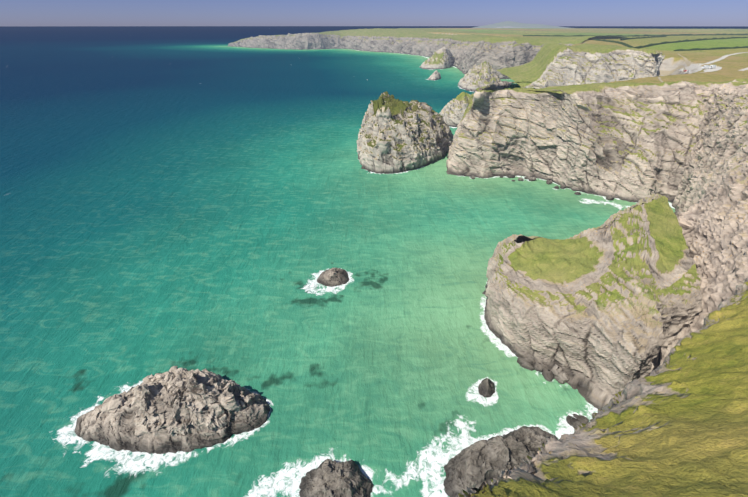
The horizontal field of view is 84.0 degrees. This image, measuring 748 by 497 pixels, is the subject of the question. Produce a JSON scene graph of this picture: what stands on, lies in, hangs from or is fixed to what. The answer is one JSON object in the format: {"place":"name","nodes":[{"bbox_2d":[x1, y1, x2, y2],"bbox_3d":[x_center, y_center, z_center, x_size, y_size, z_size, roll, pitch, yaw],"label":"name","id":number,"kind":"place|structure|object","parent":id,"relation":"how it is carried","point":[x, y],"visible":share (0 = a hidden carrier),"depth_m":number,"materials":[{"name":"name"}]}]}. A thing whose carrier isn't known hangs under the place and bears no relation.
{"place":"outdoors","nodes":[
{"label":"outdoors","id":0,"kind":"place"},
{"bbox_2d":[0,26,747,496],"bbox_3d":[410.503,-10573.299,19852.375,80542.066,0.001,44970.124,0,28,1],"label":"sea","id":1,"kind":"structure","parent":0,"point":[200,198],"depth_m":161.71,"materials":[{"name":"teal liquid"}]},
{"bbox_2d":[74,366,270,453],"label":"rock","id":2,"kind":"object","parent":1,"relation":"in","point":[174,409],"visible":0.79,"depth_m":90.92,"materials":[{"name":"grey stone"}]},
{"bbox_2d":[317,267,348,286],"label":"rock","id":3,"kind":"object","parent":1,"relation":"in","point":[333,277],"visible":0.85,"depth_m":146.46,"materials":[{"name":"grey stone"}]},
{"bbox_2d":[299,459,372,496],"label":"rock","id":4,"kind":"object","parent":1,"relation":"in","point":[328,478],"visible":0.96,"depth_m":80.12,"materials":[{"name":"grey stone"}]},
{"bbox_2d":[357,91,452,173],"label":"stack","id":5,"kind":"object","parent":1,"relation":"in","point":[396,136],"visible":0.85,"depth_m":263.35,"materials":[{"name":"grey stone"}]},
{"bbox_2d":[428,71,440,79],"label":"rock","id":6,"kind":"object","parent":1,"relation":"in","point":[435,75],"visible":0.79,"depth_m":695.39,"materials":[{"name":"grey stone"}]},
{"bbox_2d":[419,47,454,68],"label":"stack","id":7,"kind":"object","parent":1,"relation":"in","point":[443,58],"visible":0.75,"depth_m":881.00,"materials":[{"name":"grey stone"}]},
{"bbox_2d":[439,92,473,126],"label":"stack","id":8,"kind":"object","parent":1,"relation":"in","point":[452,112],"visible":0.46,"depth_m":374.97,"materials":[{"name":"grey stone"}]},
{"bbox_2d":[458,60,500,91],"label":"stack","id":9,"kind":"object","parent":1,"relation":"in","point":[475,77],"visible":0.75,"depth_m":590.81,"materials":[{"name":"grey stone"}]},
{"bbox_2d":[478,378,494,397],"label":"rock","id":10,"kind":"object","parent":1,"relation":"in","point":[486,387],"visible":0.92,"depth_m":102.69,"materials":[{"name":"grey stone"}]},
{"bbox_2d":[443,426,557,496],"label":"rock","id":11,"kind":"object","parent":1,"relation":"in","point":[477,464],"visible":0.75,"depth_m":83.90,"materials":[{"name":"grey stone"}]},
{"bbox_2d":[470,175,613,428],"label":"shore boulders","id":12,"kind":"object","parent":1,"relation":"in","point":[531,363],"visible":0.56,"depth_m":108.91,"materials":[{"name":"grey stone"}]},
{"bbox_2d":[0,0,747,25],"label":"sky","id":13,"kind":"structure","parent":0,"point":[12,12],"materials":[{"name":"blue"}]},
{"bbox_2d":[228,28,627,78],"bbox_3d":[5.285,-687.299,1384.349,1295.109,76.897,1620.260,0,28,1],"label":"coast","id":14,"kind":"structure","parent":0,"point":[469,51],"depth_m":1283.45},
{"bbox_2d":[473,21,568,27],"bbox_3d":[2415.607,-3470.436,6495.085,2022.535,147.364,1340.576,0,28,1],"label":"distant hill","id":15,"kind":"structure","parent":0,"point":[507,24],"depth_m":6384.13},
{"bbox_2d":[400,28,747,82],"bbox_3d":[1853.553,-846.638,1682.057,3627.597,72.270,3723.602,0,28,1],"label":"plateau ground","id":16,"kind":"structure","parent":0,"point":[731,65],"depth_m":637.76,"materials":[{"name":"green plant"}]},
{"bbox_2d":[587,38,634,47],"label":"hedge","id":17,"kind":"object","parent":16,"relation":"on","point":[624,44],"visible":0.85,"depth_m":660.31,"materials":[{"name":"green plant"}]},
{"bbox_2d":[523,34,747,36],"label":"hedge","id":18,"kind":"object","parent":16,"relation":"on","point":[639,35],"visible":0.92,"depth_m":986.24,"materials":[{"name":"green plant"}]},
{"bbox_2d":[620,35,665,39],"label":"hedge","id":19,"kind":"object","parent":16,"relation":"on","point":[642,37],"visible":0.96,"depth_m":838.66,"materials":[{"name":"green plant"}]},
{"bbox_2d":[660,65,685,75],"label":"footpath","id":20,"kind":"structure","parent":16,"relation":"on","point":[663,72],"depth_m":457.29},
{"bbox_2d":[677,53,690,66],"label":"footpath","id":21,"kind":"structure","parent":16,"relation":"on","point":[687,62],"depth_m":436.72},
{"bbox_2d":[635,37,747,48],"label":"hedge","id":22,"kind":"object","parent":16,"relation":"on","point":[665,42],"visible":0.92,"depth_m":684.04,"materials":[{"name":"green plant"}]},
{"bbox_2d":[680,66,721,73],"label":"car park","id":23,"kind":"structure","parent":16,"relation":"on","point":[700,69],"depth_m":391.60,"materials":[{"name":"grey gravel"}]},
{"bbox_2d":[674,46,747,50],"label":"hedge","id":24,"kind":"object","parent":16,"relation":"on","point":[692,49],"visible":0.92,"depth_m":536.68,"materials":[{"name":"green plant"}]},
{"bbox_2d":[497,43,664,88],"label":"headland","id":25,"kind":"structure","parent":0,"point":[552,64],"depth_m":443.77,"materials":[{"name":"grey stone"}]},
{"bbox_2d":[482,193,701,410],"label":"spur","id":26,"kind":"structure","parent":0,"point":[605,312],"depth_m":108.23,"materials":[{"name":"grey stone"}]},
{"bbox_2d":[446,79,747,203],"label":"cliff","id":27,"kind":"structure","parent":0,"point":[630,142],"depth_m":222.23,"materials":[{"name":"grey stone"}]},
{"bbox_2d":[458,277,747,496],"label":"grassy slope","id":28,"kind":"structure","parent":0,"point":[675,424],"depth_m":22.93,"materials":[{"name":"green plant"}]},
{"bbox_2d":[663,78,747,360],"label":"cliff face","id":29,"kind":"structure","parent":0,"point":[710,204],"depth_m":125.68},
{"bbox_2d":[683,52,747,73],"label":"track road","id":30,"kind":"structure","parent":0,"point":[710,62],"depth_m":420.78,"materials":[{"name":"grey gravel"}]}
]}

